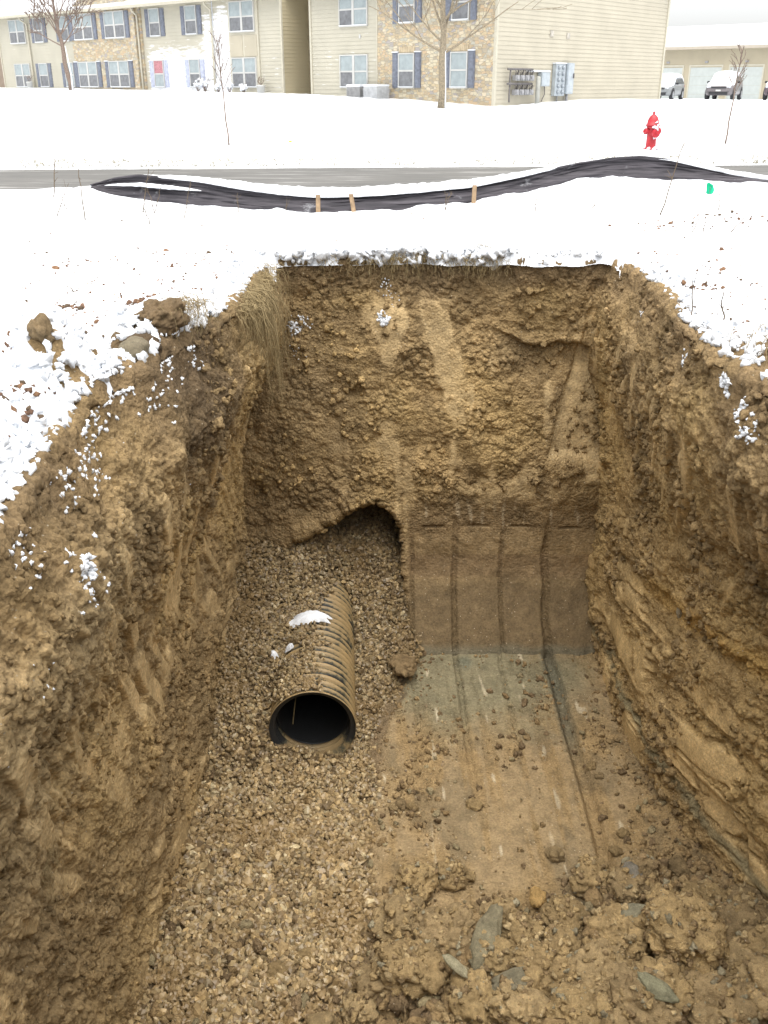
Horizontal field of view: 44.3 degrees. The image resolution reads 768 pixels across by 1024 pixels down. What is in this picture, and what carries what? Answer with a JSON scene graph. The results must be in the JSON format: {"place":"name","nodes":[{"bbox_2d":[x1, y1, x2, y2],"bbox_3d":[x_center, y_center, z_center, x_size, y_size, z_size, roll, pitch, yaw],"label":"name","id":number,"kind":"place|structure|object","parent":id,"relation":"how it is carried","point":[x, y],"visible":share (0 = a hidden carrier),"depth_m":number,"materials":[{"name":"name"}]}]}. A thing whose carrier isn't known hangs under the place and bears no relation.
{"place":"outdoors","nodes":[
{"label":"outdoors","id":0,"kind":"place"},
{"bbox_2d":[0,267,292,1023],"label":"pit wall","id":1,"kind":"structure","parent":0,"point":[76,815],"depth_m":5.78,"materials":[{"name":"soil"}]},
{"bbox_2d":[134,297,189,336],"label":"clay clod","id":2,"kind":"object","parent":1,"relation":"on","point":[153,313],"visible":0.85,"depth_m":6.43,"materials":[{"name":"soil"}]},
{"bbox_2d":[141,290,234,345],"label":"rim grass","id":3,"kind":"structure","parent":1,"relation":"on","point":[192,307],"depth_m":6.72,"materials":[{"name":"beige plant"}]},
{"bbox_2d":[229,257,307,408],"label":"hanging grass","id":4,"kind":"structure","parent":1,"relation":"hanging from","point":[259,296],"depth_m":8.22,"materials":[{"name":"beige plant"}]},
{"bbox_2d":[0,269,767,1023],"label":"wall crumbs","id":5,"kind":"object","parent":1,"relation":"attached to","point":[52,709],"depth_m":7.80,"materials":[{"name":"soil"}]},
{"bbox_2d":[5,281,767,942],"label":"wall roots","id":6,"kind":"object","parent":1,"relation":"attached to","point":[359,479],"depth_m":7.18,"materials":[{"name":"brown plant"}]},
{"bbox_2d":[0,88,767,515],"bbox_3d":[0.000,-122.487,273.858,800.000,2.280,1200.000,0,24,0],"label":"snow field","id":7,"kind":"structure","parent":0,"point":[104,126],"depth_m":13.26,"materials":[{"name":"white snow"}]},
{"bbox_2d":[27,313,55,342],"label":"clay clod","id":8,"kind":"object","parent":7,"relation":"on","point":[39,327],"visible":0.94,"depth_m":5.42,"materials":[{"name":"soil"}]},
{"bbox_2d":[16,0,104,89],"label":"bare tree","id":9,"kind":"object","parent":7,"relation":"on","point":[55,20],"visible":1,"depth_m":46.46,"materials":[{"name":"brown plant"}]},
{"bbox_2d":[118,336,148,357],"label":"rock","id":10,"kind":"object","parent":7,"relation":"on","point":[133,346],"visible":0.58,"depth_m":6.09,"materials":[{"name":"stone"}]},
{"bbox_2d":[123,332,161,356],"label":"clay clod","id":11,"kind":"object","parent":7,"relation":"on","point":[147,336],"visible":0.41,"depth_m":6.26,"materials":[{"name":"soil"}]},
{"bbox_2d":[0,0,310,93],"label":"apartment building","id":12,"kind":"structure","parent":7,"relation":"on","point":[166,45],"depth_m":52.26,"materials":[{"name":"beige"}]},
{"bbox_2d":[7,19,26,44],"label":"window","id":13,"kind":"structure","parent":12,"relation":"in","point":[17,33],"depth_m":61.14,"materials":[{"name":"clear glass"}]},
{"bbox_2d":[14,63,32,86],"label":"window","id":14,"kind":"structure","parent":12,"relation":"in","point":[22,71],"depth_m":62.26,"materials":[{"name":"clear glass"}]},
{"bbox_2d":[32,18,44,42],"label":"window","id":15,"kind":"structure","parent":12,"relation":"in","point":[38,38],"depth_m":59.58,"materials":[{"name":"white"}]},
{"bbox_2d":[38,63,49,86],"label":"window","id":16,"kind":"structure","parent":12,"relation":"in","point":[43,68],"depth_m":60.61,"materials":[{"name":"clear glass"}]},
{"bbox_2d":[58,15,69,41],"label":"window","id":17,"kind":"structure","parent":12,"relation":"in","point":[65,34],"depth_m":57.72,"materials":[{"name":"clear glass"}]},
{"bbox_2d":[71,13,93,40],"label":"window","id":18,"kind":"structure","parent":12,"relation":"in","point":[87,33],"depth_m":55.93,"materials":[{"name":"clear glass"}]},
{"bbox_2d":[77,61,99,87],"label":"window","id":19,"kind":"structure","parent":12,"relation":"in","point":[88,72],"depth_m":57.03,"materials":[{"name":"clear glass"}]},
{"bbox_2d":[103,10,125,38],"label":"window","id":20,"kind":"structure","parent":12,"relation":"in","point":[114,24],"depth_m":54.00,"materials":[{"name":"clear glass"}]},
{"bbox_2d":[108,61,130,87],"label":"window","id":21,"kind":"structure","parent":12,"relation":"in","point":[119,74],"depth_m":55.06,"materials":[{"name":"clear glass"}]},
{"bbox_2d":[148,8,161,36],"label":"window","id":22,"kind":"structure","parent":12,"relation":"in","point":[153,13],"depth_m":52.10,"materials":[{"name":"clear glass"}]},
{"bbox_2d":[153,60,165,87],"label":"window","id":23,"kind":"structure","parent":12,"relation":"in","point":[158,65],"depth_m":53.14,"materials":[{"name":"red glass"}]},
{"bbox_2d":[183,5,197,34],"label":"window","id":24,"kind":"structure","parent":12,"relation":"in","point":[190,18],"depth_m":50.14,"materials":[{"name":"clear glass"}]},
{"bbox_2d":[188,59,201,87],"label":"window","id":25,"kind":"structure","parent":12,"relation":"in","point":[194,64],"depth_m":51.16,"materials":[{"name":"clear glass"}]},
{"bbox_2d":[228,0,254,32],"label":"window","id":26,"kind":"structure","parent":12,"relation":"in","point":[240,13],"depth_m":47.48,"materials":[{"name":"clear glass"}]},
{"bbox_2d":[231,57,257,87],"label":"window","id":27,"kind":"structure","parent":12,"relation":"in","point":[244,72],"depth_m":48.50,"materials":[{"name":"clear glass"}]},
{"bbox_2d":[208,30,234,145],"bbox_3d":[-4.022,-10.601,23.689,0.592,2.690,0.439,-10,26,-21],"label":"sapling","id":28,"kind":"object","parent":7,"relation":"on","point":[218,50],"visible":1,"depth_m":23.51,"materials":[{"name":"brown plant"}]},
{"bbox_2d":[346,84,363,97],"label":"air conditioner","id":29,"kind":"object","parent":7,"relation":"on","point":[355,90],"visible":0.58,"depth_m":42.89,"materials":[{"name":"grey metal"}]},
{"bbox_2d":[363,84,389,98],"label":"air conditioner","id":30,"kind":"object","parent":7,"relation":"on","point":[377,91],"visible":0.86,"depth_m":42.34,"materials":[{"name":"metal"}]},
{"bbox_2d":[0,239,767,698],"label":"snow lumps","id":31,"kind":"object","parent":7,"relation":"on","point":[68,397],"visible":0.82,"depth_m":6.35,"materials":[{"name":"white snow"}]},
{"bbox_2d":[0,207,767,436],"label":"soil specks","id":32,"kind":"object","parent":7,"relation":"on","point":[25,418],"visible":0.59,"depth_m":7.89,"materials":[{"name":"soil"}]},
{"bbox_2d":[90,156,767,212],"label":"silt fence","id":33,"kind":"object","parent":7,"relation":"on","point":[205,191],"visible":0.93,"depth_m":13.86,"materials":[{"name":"black fabric"}]},
{"bbox_2d":[369,0,571,108],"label":"bare tree","id":34,"kind":"object","parent":7,"relation":"on","point":[443,24],"visible":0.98,"depth_m":36.84,"materials":[{"name":"brown plant"}]},
{"bbox_2d":[308,0,670,105],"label":"apartment building","id":35,"kind":"structure","parent":7,"relation":"on","point":[613,49],"depth_m":42.38,"materials":[{"name":"beige"}]},
{"bbox_2d":[338,0,367,26],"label":"window","id":36,"kind":"structure","parent":35,"relation":"in","point":[352,13],"depth_m":42.98,"materials":[{"name":"clear glass"}]},
{"bbox_2d":[339,54,367,87],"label":"window","id":37,"kind":"structure","parent":35,"relation":"in","point":[353,69],"depth_m":43.94,"materials":[{"name":"clear glass"}]},
{"bbox_2d":[398,53,414,87],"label":"window","id":38,"kind":"structure","parent":35,"relation":"in","point":[406,61],"depth_m":41.93,"materials":[{"name":"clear glass"}]},
{"bbox_2d":[398,0,414,23],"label":"window","id":39,"kind":"structure","parent":35,"relation":"in","point":[401,11],"depth_m":41.02,"materials":[{"name":"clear glass"}]},
{"bbox_2d":[449,51,467,87],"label":"window","id":40,"kind":"structure","parent":35,"relation":"in","point":[458,77],"depth_m":40.15,"materials":[{"name":"clear glass"}]},
{"bbox_2d":[451,0,469,20],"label":"window","id":41,"kind":"structure","parent":35,"relation":"in","point":[462,14],"depth_m":39.20,"materials":[{"name":"white"}]},
{"bbox_2d":[506,83,533,101],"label":"gas meter rack","id":42,"kind":"object","parent":35,"relation":"attached to","point":[522,91],"visible":1,"depth_m":40.30,"materials":[{"name":"grey metal"}]},
{"bbox_2d":[507,68,534,85],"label":"gas meter rack","id":43,"kind":"object","parent":35,"relation":"attached to","point":[522,77],"visible":1,"depth_m":40.08,"materials":[{"name":"grey metal"}]},
{"bbox_2d":[527,70,550,100],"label":"telecom box","id":44,"kind":"object","parent":35,"relation":"attached to","point":[544,75],"visible":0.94,"depth_m":41.37,"materials":[{"name":"grey metal"}]},
{"bbox_2d":[551,62,566,100],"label":"electric meter panel","id":45,"kind":"object","parent":35,"relation":"attached to","point":[558,79],"visible":1,"depth_m":42.21,"materials":[{"name":"grey metal"}]},
{"bbox_2d":[564,63,574,100],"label":"electric cabinet","id":46,"kind":"object","parent":35,"relation":"attached to","point":[569,78],"visible":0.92,"depth_m":42.70,"materials":[{"name":"grey metal"}]},
{"bbox_2d":[643,111,661,150],"bbox_3d":[6.871,-9.714,24.108,0.426,0.947,0.474,22,32,39],"label":"fire hydrant","id":47,"kind":"object","parent":7,"relation":"on","point":[652,130],"visible":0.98,"depth_m":24.02,"materials":[{"name":"red metal"}]},
{"bbox_2d":[660,73,684,99],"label":"parked car","id":48,"kind":"object","parent":7,"relation":"on","point":[673,85],"visible":0.62,"depth_m":65.75,"materials":[{"name":"grey paint"}]},
{"bbox_2d":[661,23,767,98],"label":"garage building","id":49,"kind":"structure","parent":7,"relation":"on","point":[697,58],"depth_m":78.09,"materials":[{"name":"beige"}]},
{"bbox_2d":[704,71,742,99],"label":"parked car","id":50,"kind":"object","parent":7,"relation":"on","point":[719,83],"visible":0.88,"depth_m":65.38,"materials":[{"name":"paint"}]},
{"bbox_2d":[724,42,747,143],"bbox_3d":[9.184,-10.919,24.671,0.530,2.484,0.594,0,24,0],"label":"sapling","id":51,"kind":"object","parent":7,"relation":"on","point":[735,69],"visible":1,"depth_m":24.50,"materials":[{"name":"brown plant"}]},
{"bbox_2d":[0,165,767,188],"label":"road","id":52,"kind":"structure","parent":0,"point":[302,177],"depth_m":20.68,"materials":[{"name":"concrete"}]},
{"bbox_2d":[0,154,767,167],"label":"road","id":53,"kind":"structure","parent":0,"point":[423,159],"depth_m":22.59,"materials":[{"name":"white snow"}]},
{"bbox_2d":[241,257,607,658],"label":"pit wall","id":54,"kind":"structure","parent":0,"point":[492,568],"depth_m":10.69,"materials":[{"name":"soil"}]},
{"bbox_2d":[279,240,511,285],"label":"rim grass","id":55,"kind":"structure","parent":54,"relation":"on","point":[395,259],"depth_m":9.92,"materials":[{"name":"plant"}]},
{"bbox_2d":[148,512,767,1023],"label":"pit floor","id":56,"kind":"structure","parent":0,"point":[498,820],"depth_m":9.20,"materials":[{"name":"soil"}]},
{"bbox_2d":[266,959,286,976],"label":"clay clod","id":57,"kind":"object","parent":56,"relation":"on","point":[274,968],"visible":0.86,"depth_m":7.10,"materials":[{"name":"soil"}]},
{"bbox_2d":[128,508,466,1023],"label":"gravel","id":58,"kind":"structure","parent":56,"relation":"on","point":[330,812],"depth_m":8.62,"materials":[{"name":"brown gravel"}]},
{"bbox_2d":[306,1010,334,1023],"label":"clay clod","id":59,"kind":"object","parent":58,"relation":"on","point":[324,1017],"visible":1,"depth_m":6.70,"materials":[{"name":"soil"}]},
{"bbox_2d":[340,993,378,1023],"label":"clay clod","id":60,"kind":"object","parent":58,"relation":"on","point":[348,1002],"visible":0.76,"depth_m":6.68,"materials":[{"name":"soil"}]},
{"bbox_2d":[388,653,416,677],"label":"clay clod","id":61,"kind":"object","parent":58,"relation":"on","point":[404,665],"visible":1,"depth_m":10.59,"materials":[{"name":"soil"}]},
{"bbox_2d":[295,947,312,963],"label":"clay clod","id":62,"kind":"object","parent":56,"relation":"on","point":[303,952],"visible":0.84,"depth_m":7.24,"materials":[{"name":"soil"}]},
{"bbox_2d":[269,574,355,754],"bbox_3d":[-0.763,1.443,10.753,0.854,0.854,3.296,-1,24,-2],"label":"drain pipe","id":63,"kind":"object","parent":56,"relation":"on","point":[325,720],"visible":0.44,"depth_m":9.78,"materials":[{"name":"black plastic"}]},
{"bbox_2d":[289,610,331,627],"bbox_3d":[-0.814,1.166,10.341,0.502,0.145,0.264,0,24,0],"label":"snow patch","id":64,"kind":"object","parent":63,"relation":"on","point":[309,616],"visible":1,"depth_m":10.28,"materials":[{"name":"white snow"}]},
{"bbox_2d":[352,964,392,1000],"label":"clay clod","id":65,"kind":"object","parent":56,"relation":"on","point":[378,986],"visible":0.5,"depth_m":6.79,"materials":[{"name":"soil"}]},
{"bbox_2d":[371,891,423,941],"bbox_3d":[0.101,3.214,7.477,0.400,0.374,0.492,-6,36,24],"label":"clay clod","id":66,"kind":"object","parent":56,"relation":"on","point":[400,913],"visible":0.63,"depth_m":7.37,"materials":[{"name":"soil"}]},
{"bbox_2d":[371,937,448,999],"bbox_3d":[0.187,3.372,6.928,0.569,0.406,0.517,-2,24,-4],"label":"clay clod","id":67,"kind":"object","parent":56,"relation":"on","point":[436,974],"visible":0.73,"depth_m":6.78,"materials":[{"name":"soil"}]},
{"bbox_2d":[394,863,439,901],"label":"clay clod","id":68,"kind":"object","parent":56,"relation":"on","point":[420,874],"visible":0.58,"depth_m":7.81,"materials":[{"name":"soil"}]},
{"bbox_2d":[411,902,475,956],"bbox_3d":[0.453,3.259,7.256,0.505,0.389,0.464,-3,19,-17],"label":"clay clod","id":69,"kind":"object","parent":56,"relation":"on","point":[454,933],"visible":0.59,"depth_m":7.17,"materials":[{"name":"soil"}]},
{"bbox_2d":[131,651,767,1023],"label":"soil crumbs","id":70,"kind":"object","parent":56,"relation":"on","point":[434,1009],"visible":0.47,"depth_m":8.00,"materials":[{"name":"soil"}]},
{"bbox_2d":[435,859,471,891],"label":"clay clod","id":71,"kind":"object","parent":56,"relation":"on","point":[446,884],"visible":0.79,"depth_m":7.90,"materials":[{"name":"soil"}]},
{"bbox_2d":[445,968,494,1023],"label":"clay clod","id":72,"kind":"object","parent":56,"relation":"on","point":[472,1007],"visible":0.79,"depth_m":6.57,"materials":[{"name":"soil"}]},
{"bbox_2d":[442,954,467,978],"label":"rock","id":73,"kind":"object","parent":72,"relation":"on","point":[454,964],"visible":1,"depth_m":6.72,"materials":[{"name":"stone"}]},
{"bbox_2d":[465,797,482,810],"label":"clay clod","id":74,"kind":"object","parent":56,"relation":"on","point":[473,803],"visible":1,"depth_m":8.80,"materials":[{"name":"soil"}]},
{"bbox_2d":[468,903,502,969],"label":"rock","id":75,"kind":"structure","parent":56,"relation":"on","point":[490,921],"depth_m":7.09,"materials":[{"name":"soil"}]},
{"bbox_2d":[482,929,514,976],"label":"clay clod","id":76,"kind":"object","parent":56,"relation":"on","point":[501,943],"visible":0.44,"depth_m":6.95,"materials":[{"name":"soil"}]},
{"bbox_2d":[478,897,521,919],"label":"clay clod","id":77,"kind":"object","parent":56,"relation":"on","point":[509,903],"visible":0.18,"depth_m":7.52,"materials":[{"name":"soil"}]},
{"bbox_2d":[488,978,549,1023],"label":"clay clod","id":78,"kind":"object","parent":56,"relation":"on","point":[535,996],"visible":0.82,"depth_m":6.47,"materials":[{"name":"soil"}]},
{"bbox_2d":[491,966,527,990],"bbox_3d":[0.936,3.331,6.718,0.403,0.111,0.172,-13,32,-13],"label":"clay slab","id":79,"kind":"object","parent":78,"relation":"on","point":[516,974],"depth_m":6.69,"materials":[{"name":"stone"}]},
{"bbox_2d":[501,909,544,947],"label":"clay clod","id":80,"kind":"object","parent":56,"relation":"on","point":[516,930],"visible":0.42,"depth_m":7.20,"materials":[{"name":"soil"}]},
{"bbox_2d":[529,886,546,907],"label":"rock","id":81,"kind":"object","parent":56,"relation":"on","point":[537,897],"visible":0.99,"depth_m":7.55,"materials":[{"name":"stone"}]},
{"bbox_2d":[513,938,573,997],"bbox_3d":[1.181,3.337,6.862,0.560,0.328,0.494,12,17,15],"label":"clay clod","id":82,"kind":"object","parent":56,"relation":"on","point":[534,970],"visible":0.59,"depth_m":6.73,"materials":[{"name":"soil"}]},
{"bbox_2d":[340,849,767,1023],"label":"soil crumbs","id":83,"kind":"object","parent":56,"relation":"on","point":[630,1016],"visible":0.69,"depth_m":6.88,"materials":[{"name":"soil"}]},
{"bbox_2d":[545,845,564,861],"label":"clay clod","id":84,"kind":"object","parent":56,"relation":"on","point":[554,853],"visible":1,"depth_m":8.20,"materials":[{"name":"soil"}]},
{"bbox_2d":[545,924,580,955],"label":"clay clod","id":85,"kind":"object","parent":56,"relation":"on","point":[558,935],"visible":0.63,"depth_m":7.00,"materials":[{"name":"soil"}]},
{"bbox_2d":[539,893,590,933],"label":"clay clod","id":86,"kind":"object","parent":56,"relation":"on","point":[575,920],"visible":0.52,"depth_m":7.41,"materials":[{"name":"soil"}]},
{"bbox_2d":[544,982,612,1023],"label":"clay clod","id":87,"kind":"object","parent":56,"relation":"on","point":[574,1001],"visible":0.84,"depth_m":6.47,"materials":[{"name":"soil"}]},
{"bbox_2d":[569,856,610,896],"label":"clay clod","id":88,"kind":"object","parent":56,"relation":"on","point":[582,885],"visible":0.67,"depth_m":7.72,"materials":[{"name":"soil"}]},
{"bbox_2d":[565,938,633,996],"bbox_3d":[1.514,3.341,6.797,0.614,0.413,0.491,-29,32,-22],"label":"clay clod","id":89,"kind":"object","parent":56,"relation":"on","point":[592,973],"visible":0.48,"depth_m":6.71,"materials":[{"name":"soil"}]},
{"bbox_2d":[584,901,651,960],"bbox_3d":[1.754,3.218,7.159,0.478,0.340,0.537,-35,38,-29],"label":"clay clod","id":90,"kind":"object","parent":56,"relation":"on","point":[603,928],"visible":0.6,"depth_m":7.06,"materials":[{"name":"soil"}]},
{"bbox_2d":[621,903,645,916],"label":"clay slab","id":91,"kind":"structure","parent":90,"relation":"on","point":[634,909],"depth_m":7.19,"materials":[{"name":"soil"}]},
{"bbox_2d":[607,863,644,903],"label":"clay clod","id":92,"kind":"object","parent":56,"relation":"on","point":[617,888],"visible":0.7,"depth_m":7.52,"materials":[{"name":"soil"}]},
{"bbox_2d":[621,861,642,877],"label":"rock","id":93,"kind":"object","parent":56,"relation":"on","point":[632,867],"visible":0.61,"depth_m":7.68,"materials":[{"name":"stone"}]},
{"bbox_2d":[626,853,659,877],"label":"clay clod","id":94,"kind":"object","parent":56,"relation":"on","point":[646,864],"visible":0.48,"depth_m":7.81,"materials":[{"name":"soil"}]},
{"bbox_2d":[608,962,681,1023],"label":"clay clod","id":95,"kind":"object","parent":56,"relation":"on","point":[630,996],"visible":0.73,"depth_m":6.44,"materials":[{"name":"soil"}]},
{"bbox_2d":[637,971,678,1003],"bbox_3d":[1.864,3.258,6.452,0.317,0.090,0.137,27,45,25],"label":"clay slab","id":96,"kind":"object","parent":95,"relation":"on","point":[661,990],"depth_m":6.42,"materials":[{"name":"soil"}]},
{"bbox_2d":[633,955,694,1015],"bbox_3d":[1.957,3.417,6.739,0.552,0.436,0.520,-2,24,-4],"label":"clay clod","id":97,"kind":"object","parent":56,"relation":"on","point":[681,990],"visible":0.35,"depth_m":6.63,"materials":[{"name":"soil"}]},
{"bbox_2d":[668,855,689,876],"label":"clay clod","id":98,"kind":"object","parent":56,"relation":"on","point":[678,865],"visible":0.89,"depth_m":7.96,"materials":[{"name":"soil"}]},
{"bbox_2d":[633,882,729,973],"bbox_3d":[2.236,3.147,7.046,0.706,0.560,0.787,23,21,30],"label":"clay clod","id":99,"kind":"object","parent":56,"relation":"on","point":[679,940],"visible":0.67,"depth_m":6.84,"materials":[{"name":"soil"}]},
{"bbox_2d":[679,879,726,902],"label":"clay clod","id":100,"kind":"object","parent":56,"relation":"on","point":[702,888],"visible":0.35,"depth_m":7.55,"materials":[{"name":"soil"}]},
{"bbox_2d":[685,967,762,1023],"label":"clay clod","id":101,"kind":"object","parent":56,"relation":"on","point":[702,987],"visible":0.53,"depth_m":6.54,"materials":[{"name":"soil"}]},
{"bbox_2d":[709,899,767,941],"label":"clay clod","id":102,"kind":"object","parent":56,"relation":"on","point":[750,917],"visible":0.23,"depth_m":7.05,"materials":[{"name":"soil"}]},
{"bbox_2d":[724,884,765,902],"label":"clay clod","id":103,"kind":"object","parent":56,"relation":"on","point":[735,888],"visible":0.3,"depth_m":7.44,"materials":[{"name":"soil"}]},
{"bbox_2d":[725,936,767,1019],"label":"clay clod","id":104,"kind":"object","parent":56,"relation":"on","point":[756,964],"visible":0.45,"depth_m":6.64,"materials":[{"name":"soil"}]},
{"bbox_2d":[740,924,767,956],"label":"clay clod","id":105,"kind":"object","parent":56,"relation":"on","point":[759,941],"visible":0.41,"depth_m":6.81,"materials":[{"name":"soil"}]},
{"bbox_2d":[585,259,767,900],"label":"pit wall","id":106,"kind":"structure","parent":0,"point":[723,819],"depth_m":7.93,"materials":[{"name":"soil"}]},
{"bbox_2d":[724,323,767,369],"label":"rim grass","id":107,"kind":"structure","parent":106,"relation":"on","point":[753,340],"depth_m":6.12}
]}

